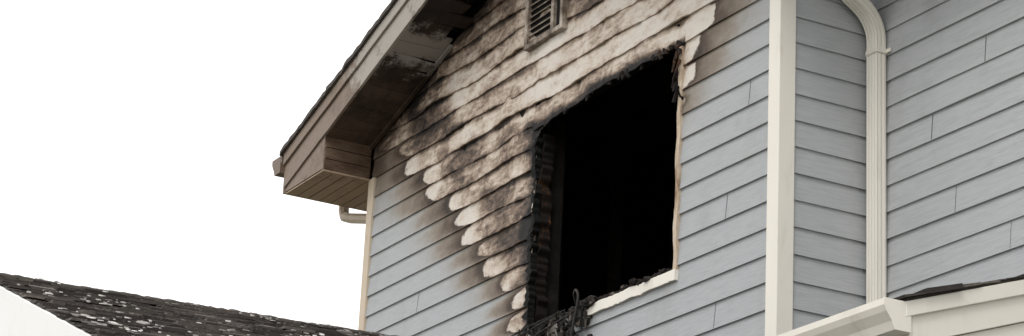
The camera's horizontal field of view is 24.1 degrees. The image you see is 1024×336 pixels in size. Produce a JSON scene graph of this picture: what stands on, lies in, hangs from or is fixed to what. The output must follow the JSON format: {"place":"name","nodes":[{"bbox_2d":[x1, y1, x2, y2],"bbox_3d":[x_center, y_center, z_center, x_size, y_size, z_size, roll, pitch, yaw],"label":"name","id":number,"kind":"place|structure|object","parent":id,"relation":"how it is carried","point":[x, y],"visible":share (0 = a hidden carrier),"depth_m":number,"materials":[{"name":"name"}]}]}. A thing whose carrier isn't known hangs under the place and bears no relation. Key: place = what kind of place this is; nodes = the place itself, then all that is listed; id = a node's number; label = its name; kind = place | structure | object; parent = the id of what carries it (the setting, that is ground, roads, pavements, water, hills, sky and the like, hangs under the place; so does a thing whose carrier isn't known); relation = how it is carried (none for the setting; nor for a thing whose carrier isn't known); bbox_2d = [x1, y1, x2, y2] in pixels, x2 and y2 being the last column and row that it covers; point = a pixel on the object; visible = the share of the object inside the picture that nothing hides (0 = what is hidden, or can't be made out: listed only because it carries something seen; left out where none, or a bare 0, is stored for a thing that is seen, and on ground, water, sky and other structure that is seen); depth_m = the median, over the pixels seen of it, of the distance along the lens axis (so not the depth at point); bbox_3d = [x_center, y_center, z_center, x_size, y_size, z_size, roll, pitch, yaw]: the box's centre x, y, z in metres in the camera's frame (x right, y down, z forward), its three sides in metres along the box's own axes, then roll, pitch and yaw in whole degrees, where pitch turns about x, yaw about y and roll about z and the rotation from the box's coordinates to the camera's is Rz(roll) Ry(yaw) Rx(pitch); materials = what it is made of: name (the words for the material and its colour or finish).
{"place":"outdoors","nodes":[
{"label":"outdoors","id":0,"kind":"place"},
{"bbox_2d":[0,0,390,329],"label":"sky","id":1,"kind":"structure","parent":0,"point":[140,140],"materials":[{"name":"white"}]},
{"bbox_2d":[284,0,427,187],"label":"rake fascia","id":2,"kind":"structure","parent":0,"point":[407,14],"depth_m":18.18,"materials":[{"name":"beige wood"}]},
{"bbox_2d":[283,0,407,164],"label":"rake trim","id":3,"kind":"structure","parent":2,"relation":"attached to","point":[380,30],"depth_m":18.32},
{"bbox_2d":[524,0,568,51],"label":"gable vent","id":4,"kind":"object","parent":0,"point":[548,25],"visible":1,"depth_m":16.52,"materials":[{"name":"beige plastic"}]},
{"bbox_2d":[442,17,684,120],"bbox_3d":[0.325,-1.047,16.511,0.093,1.450,5.470,13,-21,-26],"label":"gable sheathing","id":5,"kind":"object","parent":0,"point":[613,83],"visible":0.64,"depth_m":15.65,"materials":[{"name":"brown wood"}]},
{"bbox_2d":[596,268,672,300],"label":"sill track","id":6,"kind":"structure","parent":0,"point":[608,295],"depth_m":14.90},
{"bbox_2d":[873,0,1023,335],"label":"wing wall siding","id":7,"kind":"object","parent":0,"point":[954,84],"visible":0.82,"depth_m":13.28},
{"bbox_2d":[912,295,1023,335],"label":"rake board","id":8,"kind":"object","parent":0,"point":[977,317],"visible":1,"depth_m":11.09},
{"label":"ground","id":9,"kind":"structure","parent":0,"visible":0},
{"bbox_2d":[0,273,397,335],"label":"garage","id":10,"kind":"structure","parent":9,"relation":"on","point":[36,311],"depth_m":13.30,"materials":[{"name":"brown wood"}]},
{"bbox_2d":[17,278,382,335],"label":"ash debris","id":11,"kind":"object","parent":10,"relation":"on","point":[115,323],"visible":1,"depth_m":13.17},
{"bbox_2d":[518,268,665,335],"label":"charred debris","id":12,"kind":"object","parent":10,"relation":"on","point":[582,318],"visible":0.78,"depth_m":15.21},
{"bbox_2d":[511,289,579,335],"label":"burnt cable","id":13,"kind":"object","parent":12,"relation":"on","point":[575,291],"visible":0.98,"depth_m":15.33,"materials":[{"name":"black plastic"}]},
{"bbox_3d":[2.092,0.796,16.723,3.888,3.180,4.900,13,-21,-26],"label":"burnt room","id":14,"kind":"object","parent":10,"relation":"on","visible":0},
{"bbox_2d":[546,59,677,316],"bbox_3d":[1.928,0.726,16.590,3.416,2.933,4.223,13,-21,-26],"label":"charred framing","id":15,"kind":"object","parent":14,"relation":"on","point":[619,148],"visible":0.27,"depth_m":17.62,"materials":[{"name":"black wood"}]},
{"bbox_2d":[358,177,376,330],"bbox_3d":[-1.230,3.643,17.402,0.100,7.520,0.095,13,-21,-26],"label":"corner post","id":16,"kind":"object","parent":9,"relation":"on","point":[366,257],"visible":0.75,"depth_m":18.39,"materials":[{"name":"plastic"}]},
{"bbox_2d":[286,170,368,210],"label":"eave soffit","id":17,"kind":"structure","parent":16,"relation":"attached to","point":[336,189],"depth_m":18.89,"materials":[{"name":"beige wood"}]},
{"bbox_2d":[272,156,284,177],"bbox_3d":[0.874,0.618,20.577,6.319,0.143,0.173,13,-21,-26],"label":"rain gutter","id":18,"kind":"object","parent":17,"relation":"attached to","point":[278,166],"visible":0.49,"depth_m":19.13,"materials":[{"name":"beige metal"}]},
{"bbox_2d":[285,136,325,191],"bbox_3d":[-1.613,-0.031,18.786,0.018,0.276,0.703,13,-21,-26],"label":"cornice return front","id":19,"kind":"object","parent":17,"relation":"attached to","point":[313,164],"visible":1,"depth_m":18.65,"materials":[{"name":"beige wood"}]},
{"bbox_2d":[283,164,371,211],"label":"eave fascia","id":20,"kind":"structure","parent":17,"relation":"attached to","point":[284,190],"depth_m":19.12,"materials":[{"name":"beige wood"}]},
{"bbox_2d":[322,169,369,180],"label":"trim board","id":21,"kind":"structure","parent":17,"relation":"attached to","point":[345,175],"depth_m":18.53,"materials":[{"name":"beige wood"}]},
{"bbox_2d":[324,137,371,178],"bbox_3d":[-1.275,-0.078,18.586,0.395,0.267,0.020,13,-21,-26],"label":"cornice return side","id":22,"kind":"object","parent":21,"relation":"on","point":[347,157],"visible":1,"depth_m":18.58,"materials":[{"name":"brown wood"}]},
{"bbox_2d":[365,0,769,335],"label":"gable wall siding","id":23,"kind":"object","parent":9,"relation":"on","point":[450,229],"visible":1,"depth_m":16.23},
{"bbox_2d":[326,0,473,145],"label":"rake soffit","id":24,"kind":"structure","parent":23,"relation":"attached to","point":[396,78],"depth_m":17.95,"materials":[{"name":"brown wood"}]},
{"bbox_2d":[279,0,475,174],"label":"roof shingles","id":25,"kind":"object","parent":24,"relation":"on","point":[346,65],"visible":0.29,"depth_m":18.40,"materials":[{"name":"concrete"}]},
{"bbox_2d":[375,13,459,70],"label":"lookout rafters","id":26,"kind":"object","parent":24,"relation":"attached to","point":[455,29],"visible":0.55,"depth_m":17.80,"materials":[{"name":"brown wood"}]},
{"bbox_2d":[369,44,452,149],"bbox_3d":[-0.773,-0.530,18.233,0.033,0.454,1.300,13,-21,-26],"label":"soffit wall moulding","id":27,"kind":"object","parent":23,"relation":"attached to","point":[408,100],"visible":1,"depth_m":18.23,"materials":[{"name":"brown wood"}]},
{"bbox_2d":[420,0,487,73],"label":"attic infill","id":28,"kind":"object","parent":23,"relation":"attached to","point":[475,8],"visible":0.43,"depth_m":17.71,"materials":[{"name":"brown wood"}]},
{"bbox_2d":[463,70,551,311],"bbox_3d":[0.130,2.825,15.178,0.104,7.750,5.474,13,-21,-26],"label":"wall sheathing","id":29,"kind":"object","parent":23,"relation":"attached to","point":[547,129],"depth_m":16.39,"materials":[{"name":"brown wood"}]},
{"bbox_2d":[521,137,542,335],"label":"jamb","id":30,"kind":"object","parent":23,"relation":"attached to","point":[531,271],"visible":0.97,"depth_m":16.06,"materials":[{"name":"brown wood"}]},
{"bbox_2d":[530,133,554,332],"bbox_3d":[0.202,0.503,16.094,0.116,1.540,0.083,13,-21,-26],"label":"stud","id":31,"kind":"object","parent":23,"relation":"attached to","point":[543,234],"visible":0.91,"depth_m":16.11,"materials":[{"name":"black wood"}]},
{"bbox_2d":[543,40,683,126],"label":"curled strips","id":32,"kind":"object","parent":23,"relation":"attached to","point":[674,85],"visible":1,"depth_m":14.83,"materials":[{"name":"black plastic"}]},
{"bbox_2d":[586,269,678,315],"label":"sill","id":33,"kind":"structure","parent":23,"relation":"attached to","point":[643,288],"depth_m":14.68,"materials":[{"name":"beige plastic"}]},
{"bbox_2d":[673,46,684,269],"bbox_3d":[1.054,-0.043,14.581,0.131,1.470,0.044,13,-21,-26],"label":"jamb","id":34,"kind":"object","parent":23,"relation":"attached to","point":[678,168],"visible":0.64,"depth_m":14.53,"materials":[{"name":"beige wood"}]},
{"bbox_2d":[416,36,1011,327],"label":"siding joints","id":35,"kind":"object","parent":23,"relation":"attached to","point":[931,139],"visible":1,"depth_m":13.49,"materials":[{"name":"grey"}]},
{"bbox_2d":[765,0,795,335],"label":"corner post","id":36,"kind":"object","parent":9,"relation":"on","point":[780,195],"depth_m":13.57,"materials":[{"name":"beige plastic"}]},
{"bbox_3d":[5.854,-2.759,12.080,4.850,1.680,6.640,13,-21,-26],"label":"wing","id":37,"kind":"object","parent":9,"relation":"on","visible":0},
{"bbox_2d":[793,0,873,329],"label":"return wall siding","id":38,"kind":"object","parent":37,"relation":"attached to","point":[829,262],"visible":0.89,"depth_m":13.76,"materials":[{"name":"grey plastic"}]},
{"bbox_2d":[777,297,910,335],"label":"rain gutter","id":39,"kind":"object","parent":37,"relation":"attached to","point":[884,316],"visible":1,"depth_m":10.97,"materials":[{"name":"beige plastic"}]},
{"bbox_2d":[842,0,890,303],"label":"downspout","id":40,"kind":"object","parent":37,"relation":"attached to","point":[870,19],"visible":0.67,"depth_m":13.80,"materials":[{"name":"beige plastic"}]},
{"bbox_2d":[901,278,1023,300],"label":"roof deck","id":41,"kind":"structure","parent":37,"relation":"attached to","point":[952,291],"depth_m":11.10,"materials":[{"name":"wood"}]},
{"bbox_2d":[903,316,911,335],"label":"fascia","id":42,"kind":"structure","parent":41,"relation":"attached to","point":[909,334],"depth_m":10.90,"materials":[{"name":"beige plastic"}]},
{"bbox_2d":[893,275,1023,299],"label":"shingles","id":43,"kind":"object","parent":41,"relation":"on","point":[933,290],"visible":0.09,"depth_m":11.01,"materials":[{"name":"concrete"}]},
{"bbox_2d":[906,280,1023,316],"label":"fascia","id":44,"kind":"structure","parent":37,"relation":"attached to","point":[962,298],"depth_m":11.08,"materials":[{"name":"beige plastic"}]},
{"bbox_2d":[959,322,1023,335],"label":"rake bead","id":45,"kind":"object","parent":37,"relation":"attached to","point":[1014,330],"depth_m":11.20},
{"bbox_3d":[1.373,4.004,18.830,6.000,8.025,0.022,13,-21,-26],"label":"side wall siding","id":46,"kind":"object","parent":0,"visible":0},
{"bbox_2d":[338,206,365,223],"bbox_3d":[-1.355,3.603,17.890,0.079,7.500,0.799,13,-21,-26],"label":"downspout","id":47,"kind":"object","parent":46,"relation":"attached to","point":[345,215],"visible":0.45,"depth_m":19.11,"materials":[{"name":"plastic"}]}
]}

